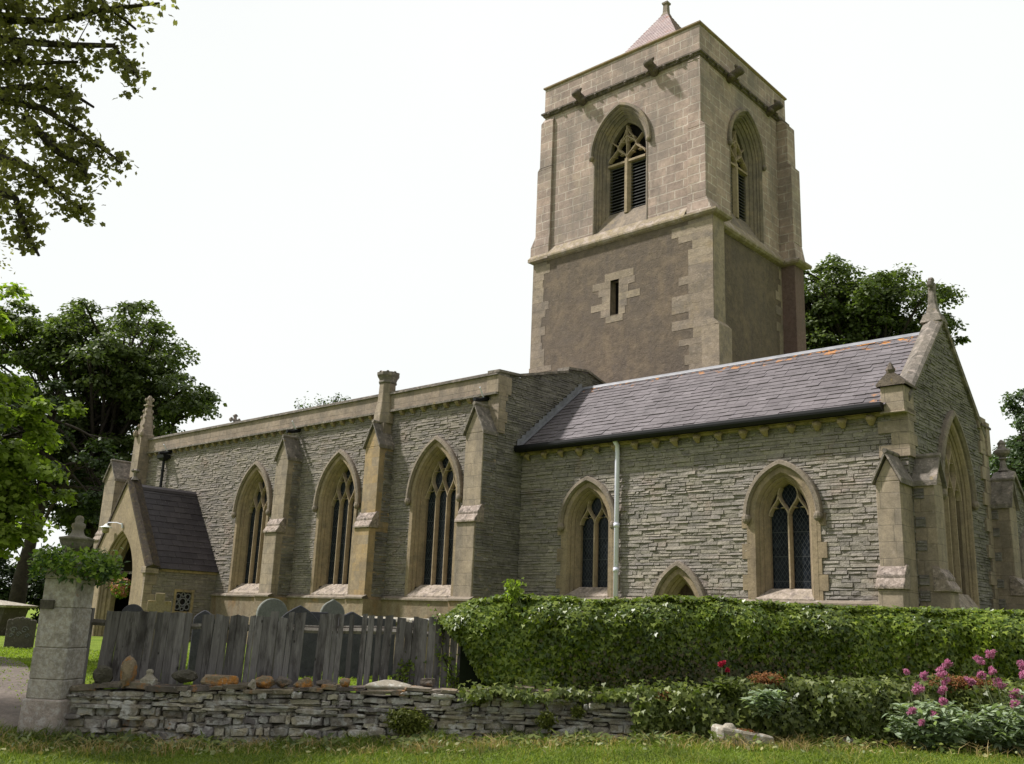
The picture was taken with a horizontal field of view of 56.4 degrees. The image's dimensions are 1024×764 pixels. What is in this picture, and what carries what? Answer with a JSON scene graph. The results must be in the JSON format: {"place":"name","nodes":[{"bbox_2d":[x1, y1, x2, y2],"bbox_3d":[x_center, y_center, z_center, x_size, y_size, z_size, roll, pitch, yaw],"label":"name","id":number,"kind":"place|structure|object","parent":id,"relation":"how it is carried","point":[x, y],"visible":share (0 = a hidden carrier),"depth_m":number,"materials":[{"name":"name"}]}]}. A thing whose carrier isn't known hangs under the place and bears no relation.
{"place":"outdoors","nodes":[
{"label":"outdoors","id":0,"kind":"place"},
{"bbox_2d":[0,656,29,734],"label":"path","id":1,"kind":"structure","parent":0,"point":[9,711],"depth_m":13.88,"materials":[{"name":"beige gravel"}]},
{"bbox_2d":[0,603,1023,763],"bbox_3d":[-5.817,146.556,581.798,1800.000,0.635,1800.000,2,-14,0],"label":"ground","id":2,"kind":"structure","parent":0,"point":[95,643],"depth_m":10.59,"materials":[{"name":"green plant"}]},
{"bbox_2d":[0,557,30,601],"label":"yard bush","id":3,"kind":"object","parent":2,"relation":"on","point":[7,570],"visible":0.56,"depth_m":48.38,"materials":[{"name":"green plant"}]},
{"bbox_2d":[0,600,37,635],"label":"chest tomb","id":4,"kind":"object","parent":2,"relation":"on","point":[10,610],"visible":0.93,"depth_m":29.57,"materials":[{"name":"stone"}]},
{"bbox_2d":[3,617,36,648],"bbox_3d":[-11.393,5.946,22.101,0.620,1.003,0.138,4,-14,-8],"label":"headstone","id":5,"kind":"object","parent":2,"relation":"on","point":[20,632],"visible":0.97,"depth_m":22.09,"materials":[{"name":"stone"}]},
{"bbox_2d":[0,561,45,622],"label":"yard bush","id":6,"kind":"object","parent":2,"relation":"on","point":[35,591],"visible":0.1,"depth_m":48.87,"materials":[{"name":"green plant"}]},
{"bbox_2d":[0,282,87,560],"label":"maple tree","id":7,"kind":"object","parent":2,"relation":"on","point":[20,460],"visible":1,"depth_m":18.05,"materials":[{"name":"green plant"}]},
{"bbox_2d":[17,516,99,740],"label":"gate pier","id":8,"kind":"structure","parent":2,"relation":"on","point":[58,659],"depth_m":11.98,"materials":[{"name":"stone"}]},
{"bbox_2d":[27,538,130,591],"bbox_3d":[-5.584,2.384,12.383,1.285,0.659,1.219,2,-14,0],"label":"pier plant","id":9,"kind":"object","parent":8,"relation":"attached to","point":[105,565],"visible":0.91,"depth_m":12.09,"materials":[{"name":"green plant"}]},
{"bbox_2d":[0,370,125,603],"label":"dark tree","id":10,"kind":"object","parent":2,"relation":"on","point":[89,495],"visible":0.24,"depth_m":41.63,"materials":[{"name":"green plant"}]},
{"bbox_2d":[0,0,178,277],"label":"overhanging tree","id":11,"kind":"object","parent":2,"relation":"on","point":[47,87],"visible":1,"depth_m":11.41,"materials":[{"name":"green plant"}]},
{"bbox_2d":[0,297,226,550],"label":"sycamore tree","id":12,"kind":"object","parent":2,"relation":"on","point":[123,379],"visible":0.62,"depth_m":46.82,"materials":[{"name":"green plant"}]},
{"bbox_2d":[122,604,142,611],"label":"headstone","id":13,"kind":"object","parent":2,"relation":"on","point":[134,607],"visible":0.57,"depth_m":17.41,"materials":[{"name":"stone"}]},
{"bbox_2d":[147,593,171,648],"bbox_3d":[-7.904,5.481,21.230,0.600,1.550,0.400,6,-14,-15],"label":"cross headstone","id":14,"kind":"object","parent":2,"relation":"on","point":[159,603],"visible":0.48,"depth_m":21.30,"materials":[{"name":"stone"}]},
{"bbox_2d":[188,610,214,670],"bbox_3d":[-4.944,4.278,15.169,0.330,1.274,0.090,5,-14,-10],"label":"headstone","id":15,"kind":"object","parent":2,"relation":"on","point":[195,636],"visible":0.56,"depth_m":15.15,"materials":[{"name":"stone"}]},
{"bbox_2d":[0,646,455,707],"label":"churchyard grass","id":16,"kind":"structure","parent":2,"relation":"on","point":[17,651],"depth_m":17.22,"materials":[{"name":"green plant"}]},
{"bbox_2d":[81,608,460,694],"bbox_3d":[-2.820,3.726,12.915,5.848,1.217,0.205,3,-14,-3],"label":"plank fence","id":17,"kind":"object","parent":2,"relation":"on","point":[130,633],"visible":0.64,"depth_m":12.83,"materials":[{"name":"grey wood"}]},
{"bbox_2d":[389,604,459,688],"bbox_3d":[-1.001,3.686,12.933,1.286,1.319,0.174,3,-14,-3],"label":"ivy strand","id":18,"kind":"object","parent":17,"relation":"attached to","point":[445,661],"visible":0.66,"depth_m":12.87,"materials":[{"name":"green plant"}]},
{"bbox_2d":[255,598,287,672],"bbox_3d":[-4.234,4.551,16.654,0.540,1.520,0.110,10,-16,-29],"label":"headstone","id":19,"kind":"object","parent":2,"relation":"on","point":[266,607],"visible":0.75,"depth_m":16.74,"materials":[{"name":"stone"}]},
{"bbox_2d":[278,605,318,676],"bbox_3d":[-3.600,4.457,15.962,0.680,1.414,0.090,5,-14,-12],"label":"headstone","id":20,"kind":"object","parent":2,"relation":"on","point":[308,654],"visible":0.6,"depth_m":15.97,"materials":[{"name":"stone"}]},
{"bbox_2d":[311,612,327,670],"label":"headstone","id":21,"kind":"object","parent":2,"relation":"on","point":[317,615],"visible":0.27,"depth_m":17.52,"materials":[{"name":"stone"}]},
{"bbox_2d":[294,391,350,409],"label":"sapling tree","id":22,"kind":"object","parent":2,"relation":"on","point":[334,400],"visible":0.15,"depth_m":53.09,"materials":[{"name":"green plant"}]},
{"bbox_2d":[320,599,344,670],"bbox_3d":[-3.416,4.877,17.920,0.460,1.563,0.100,9,-15,-24],"label":"headstone","id":23,"kind":"object","parent":2,"relation":"on","point":[333,606],"visible":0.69,"depth_m":18.02,"materials":[{"name":"stone"}]},
{"bbox_2d":[336,612,361,677],"bbox_3d":[-2.806,4.644,16.439,0.440,1.346,0.080,7,-15,-17],"label":"headstone","id":24,"kind":"object","parent":2,"relation":"on","point":[355,652],"visible":0.42,"depth_m":16.42,"materials":[{"name":"stone"}]},
{"bbox_2d":[363,618,395,675],"bbox_3d":[-2.395,4.876,17.106,0.550,1.250,0.080,6,-14,-15],"label":"headstone","id":25,"kind":"object","parent":2,"relation":"on","point":[390,666],"visible":0.32,"depth_m":17.10,"materials":[{"name":"stone"}]},
{"bbox_2d":[64,679,697,745],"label":"dry stone wall","id":26,"kind":"structure","parent":2,"relation":"on","point":[238,711],"depth_m":12.01,"materials":[{"name":"grey stone"}]},
{"bbox_2d":[92,665,112,683],"bbox_3d":[-5.167,3.700,12.077,0.250,0.240,0.220,9,-16,-19],"label":"loose stone","id":27,"kind":"object","parent":26,"relation":"on","point":[102,673],"visible":1,"depth_m":12.00,"materials":[{"name":"grey stone"}]},
{"bbox_2d":[120,656,136,687],"bbox_3d":[-4.839,3.654,12.045,0.200,0.400,0.200,2,-14,-12],"label":"loose stone","id":28,"kind":"object","parent":26,"relation":"on","point":[128,670],"visible":0.98,"depth_m":12.00,"materials":[{"name":"brown stone"}]},
{"bbox_2d":[140,669,157,685],"bbox_3d":[-4.582,3.731,12.066,0.179,0.200,0.140,2,-14,0],"label":"carved fragment","id":29,"kind":"object","parent":26,"relation":"on","point":[150,678],"visible":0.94,"depth_m":12.02,"materials":[{"name":"stone"}]},
{"bbox_2d":[171,669,197,682],"bbox_3d":[-4.154,3.739,12.133,0.330,0.170,0.240,4,-14,-14],"label":"loose stone","id":30,"kind":"object","parent":26,"relation":"on","point":[184,676],"visible":1,"depth_m":12.06,"materials":[{"name":"grey stone"}]},
{"bbox_2d":[200,674,238,685],"bbox_3d":[-3.703,3.797,12.128,0.460,0.150,0.250,5,-14,-8],"label":"loose stone","id":31,"kind":"object","parent":26,"relation":"on","point":[214,680],"visible":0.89,"depth_m":12.03,"materials":[{"name":"brown stone"}]},
{"bbox_2d":[248,679,255,689],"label":"loose stone","id":32,"kind":"object","parent":26,"relation":"on","point":[252,685],"visible":1,"depth_m":12.01,"materials":[{"name":"beige stone"}]},
{"bbox_2d":[255,675,275,688],"bbox_3d":[-3.173,3.832,12.205,0.286,0.159,0.202,10,-16,-29],"label":"loose stone","id":33,"kind":"object","parent":26,"relation":"on","point":[263,681],"visible":0.91,"depth_m":12.15,"materials":[{"name":"brown stone"}]},
{"bbox_2d":[275,676,291,687],"bbox_3d":[-2.928,3.840,12.232,0.201,0.152,0.232,9,-16,-26],"label":"loose stone","id":34,"kind":"object","parent":26,"relation":"on","point":[281,682],"visible":1,"depth_m":12.15,"materials":[{"name":"grey stone"}]},
{"bbox_2d":[293,677,313,686],"bbox_3d":[-2.672,3.846,12.201,0.242,0.154,0.189,13,-17,-36],"label":"loose stone","id":35,"kind":"object","parent":26,"relation":"on","point":[305,682],"visible":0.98,"depth_m":12.14,"materials":[{"name":"stone"}]},
{"bbox_2d":[316,679,336,686],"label":"loose stone","id":36,"kind":"object","parent":26,"relation":"on","point":[320,682],"visible":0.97,"depth_m":12.20,"materials":[{"name":"stone"}]},
{"bbox_2d":[339,678,349,686],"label":"loose stone","id":37,"kind":"object","parent":26,"relation":"on","point":[344,682],"visible":1,"depth_m":12.17,"materials":[{"name":"beige stone"}]},
{"bbox_2d":[364,680,411,690],"bbox_3d":[-1.586,3.909,12.283,0.580,0.150,0.300,2,-14,0],"label":"coping fragment","id":38,"kind":"object","parent":26,"relation":"on","point":[387,685],"visible":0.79,"depth_m":12.15,"materials":[{"name":"stone"}]},
{"bbox_2d":[383,705,433,736],"bbox_3d":[-1.299,4.250,11.934,0.641,0.403,0.330,2,-14,0],"label":"wall fern","id":39,"kind":"object","parent":26,"relation":"attached to","point":[403,720],"depth_m":11.87,"materials":[{"name":"green plant"}]},
{"bbox_2d":[420,678,434,686],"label":"loose stone","id":40,"kind":"object","parent":26,"relation":"on","point":[427,682],"visible":0.99,"depth_m":12.31,"materials":[{"name":"grey stone"}]},
{"bbox_2d":[468,685,493,707],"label":"wall fern","id":41,"kind":"object","parent":26,"relation":"on","point":[483,702],"depth_m":12.11,"materials":[{"name":"green plant"}]},
{"bbox_2d":[535,706,558,731],"bbox_3d":[0.445,4.262,12.088,0.326,0.310,0.211,2,-14,0],"label":"wall fern","id":42,"kind":"object","parent":26,"relation":"attached to","point":[545,720],"depth_m":12.05,"materials":[{"name":"green plant"}]},
{"bbox_2d":[570,704,586,719],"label":"wall fern","id":43,"kind":"object","parent":26,"relation":"attached to","point":[578,712],"depth_m":12.13,"materials":[{"name":"green plant"}]},
{"bbox_2d":[362,616,441,674],"bbox_3d":[-2.162,5.040,18.304,1.900,1.030,1.040,-8,-18,37],"label":"chest tomb","id":44,"kind":"object","parent":2,"relation":"on","point":[408,619],"visible":0.08,"depth_m":17.73,"materials":[{"name":"stone"}]},
{"bbox_2d":[7,726,1003,753],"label":"verge weeds","id":45,"kind":"object","parent":2,"relation":"on","point":[405,741],"visible":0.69,"depth_m":11.28,"materials":[{"name":"green plant"}]},
{"bbox_2d":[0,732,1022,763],"bbox_3d":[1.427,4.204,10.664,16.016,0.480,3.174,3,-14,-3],"label":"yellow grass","id":46,"kind":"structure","parent":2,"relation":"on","point":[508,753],"depth_m":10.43,"materials":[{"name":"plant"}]},
{"bbox_2d":[0,737,1023,763],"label":"mown grass","id":47,"kind":"structure","parent":2,"relation":"on","point":[579,752],"depth_m":10.43,"materials":[{"name":"green plant"}]},
{"bbox_2d":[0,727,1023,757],"bbox_3d":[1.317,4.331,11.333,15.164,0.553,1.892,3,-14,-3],"label":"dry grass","id":48,"kind":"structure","parent":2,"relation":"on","point":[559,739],"depth_m":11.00,"materials":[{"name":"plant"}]},
{"bbox_2d":[1,734,1023,756],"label":"fallen leaves","id":49,"kind":"object","parent":2,"relation":"on","point":[286,747],"visible":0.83,"depth_m":10.73,"materials":[{"name":"brown plant"}]},
{"bbox_2d":[84,0,1023,662],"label":"church","id":50,"kind":"structure","parent":2,"relation":"on","point":[678,410],"depth_m":26.81,"materials":[{"name":"beige stone"}]},
{"bbox_2d":[100,522,122,532],"bbox_3d":[-13.671,4.947,32.480,0.900,0.374,0.447,-8,-17,35],"label":"wall lamp","id":51,"kind":"object","parent":50,"relation":"attached to","point":[105,527],"visible":1,"depth_m":32.50,"materials":[{"name":"metal"}]},
{"bbox_2d":[110,541,130,598],"bbox_3d":[-13.171,6.340,32.413,1.085,2.042,0.691,-10,-19,41],"label":"hanging basket","id":52,"kind":"object","parent":50,"relation":"hanging from","point":[121,590],"visible":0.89,"depth_m":32.02,"materials":[{"name":"metal"}]},
{"bbox_2d":[228,461,272,593],"bbox_3d":[-8.575,4.854,31.913,2.236,4.431,0.619,-10,-19,41],"label":"window","id":53,"kind":"structure","parent":50,"relation":"in","point":[252,506],"depth_m":32.21,"materials":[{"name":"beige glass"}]},
{"bbox_2d":[310,449,360,595],"bbox_3d":[-5.204,4.247,28.948,2.236,4.431,0.619,-10,-19,41],"label":"window","id":54,"kind":"structure","parent":50,"relation":"in","point":[337,497],"depth_m":29.20,"materials":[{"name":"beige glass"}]},
{"bbox_2d":[404,435,463,597],"bbox_3d":[-2.027,3.675,26.152,2.236,4.431,0.619,-10,-19,41],"label":"window","id":55,"kind":"structure","parent":50,"relation":"in","point":[434,491],"depth_m":26.38,"materials":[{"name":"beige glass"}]},
{"bbox_2d":[556,476,619,596],"bbox_3d":[1.977,3.904,23.752,1.920,3.092,0.619,-10,-19,41],"label":"window","id":56,"kind":"structure","parent":50,"relation":"in","point":[586,558],"depth_m":23.93,"materials":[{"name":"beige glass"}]},
{"bbox_2d":[650,561,705,609],"bbox_3d":[3.893,5.340,21.618,1.520,2.520,0.650,-10,-19,41],"label":"doorway","id":57,"kind":"structure","parent":50,"relation":"in","point":[677,579],"depth_m":21.79,"materials":[{"name":"beige stone"}]},
{"bbox_2d":[742,459,829,600],"bbox_3d":[5.846,3.207,20.348,1.920,3.092,0.619,-10,-19,41],"label":"window","id":58,"kind":"structure","parent":50,"relation":"in","point":[783,517],"depth_m":20.48,"materials":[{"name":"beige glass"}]},
{"bbox_2d":[937,410,979,609],"bbox_3d":[9.505,2.719,20.543,0.439,4.294,2.276,-10,-19,41],"label":"window","id":59,"kind":"structure","parent":50,"relation":"in","point":[960,495],"depth_m":20.88,"materials":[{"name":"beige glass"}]},
{"bbox_2d":[1019,530,1023,579],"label":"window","id":60,"kind":"structure","parent":50,"relation":"in","point":[1021,548],"depth_m":26.33,"materials":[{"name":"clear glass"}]},
{"bbox_2d":[437,577,1023,697],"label":"ivy hedge","id":61,"kind":"object","parent":2,"relation":"on","point":[512,634],"visible":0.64,"depth_m":12.97,"materials":[{"name":"green plant"}]},
{"bbox_2d":[456,667,1023,750],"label":"ivy bank","id":62,"kind":"structure","parent":2,"relation":"on","point":[821,708],"depth_m":12.03,"materials":[{"name":"green plant"}]},
{"bbox_2d":[655,690,670,704],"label":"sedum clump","id":63,"kind":"object","parent":62,"relation":"on","point":[663,696],"visible":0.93,"depth_m":12.15,"materials":[{"name":"green plant"}]},
{"bbox_2d":[704,660,734,697],"bbox_3d":[2.651,3.783,12.151,0.385,0.482,0.326,2,-14,0],"label":"valerian plant","id":64,"kind":"object","parent":62,"relation":"on","point":[722,687],"visible":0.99,"depth_m":12.11,"materials":[{"name":"green plant"}]},
{"bbox_2d":[739,688,788,718],"bbox_3d":[3.120,3.976,11.843,0.599,0.379,0.380,2,-14,0],"label":"valerian plant","id":65,"kind":"object","parent":62,"relation":"on","point":[771,701],"visible":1,"depth_m":11.80,"materials":[{"name":"green plant"}]},
{"bbox_2d":[748,670,786,687],"bbox_3d":[3.269,3.807,12.231,0.484,0.241,0.357,-5,-16,26],"label":"sedum clump","id":66,"kind":"object","parent":62,"relation":"on","point":[760,679],"visible":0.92,"depth_m":12.19,"materials":[{"name":"brown plant"}]},
{"bbox_2d":[926,673,996,692],"bbox_3d":[5.792,3.900,12.321,1.015,0.268,0.418,2,-14,0],"label":"sedum clump","id":67,"kind":"object","parent":62,"relation":"on","point":[962,681],"visible":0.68,"depth_m":12.27,"materials":[{"name":"plant"}]},
{"bbox_2d":[711,723,773,746],"bbox_3d":[2.799,4.370,11.615,0.660,0.430,0.400,4,-14,-8],"label":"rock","id":68,"kind":"object","parent":2,"relation":"on","point":[727,728],"visible":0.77,"depth_m":11.46,"materials":[{"name":"grey stone"}]},
{"bbox_2d":[840,737,862,744],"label":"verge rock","id":69,"kind":"object","parent":2,"relation":"on","point":[851,739],"visible":0.11,"depth_m":11.93,"materials":[{"name":"stone"}]},
{"bbox_2d":[803,253,970,350],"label":"lime tree","id":70,"kind":"object","parent":2,"relation":"on","point":[872,309],"visible":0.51,"depth_m":52.17,"materials":[{"name":"green plant"}]},
{"bbox_2d":[882,659,983,751],"bbox_3d":[5.067,3.985,11.589,1.227,1.222,0.697,5,-14,-9],"label":"valerian plant","id":71,"kind":"object","parent":2,"relation":"on","point":[929,725],"visible":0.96,"depth_m":11.47,"materials":[{"name":"green plant"}]},
{"bbox_2d":[958,649,1023,755],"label":"valerian plant","id":72,"kind":"object","parent":2,"relation":"on","point":[1005,730],"visible":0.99,"depth_m":11.62,"materials":[{"name":"plant"}]},
{"bbox_2d":[989,388,1023,490],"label":"young tree","id":73,"kind":"object","parent":2,"relation":"on","point":[1016,443],"visible":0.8,"depth_m":41.60,"materials":[{"name":"green plant"}]},
{"bbox_2d":[989,435,1023,487],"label":"dark tree","id":74,"kind":"object","parent":2,"relation":"on","point":[1010,460],"visible":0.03,"depth_m":44.50,"materials":[{"name":"green plant"}]},
{"bbox_2d":[0,0,1023,588],"label":"sky","id":75,"kind":"structure","parent":0,"point":[324,197],"materials":[{"name":"white"}]}
]}

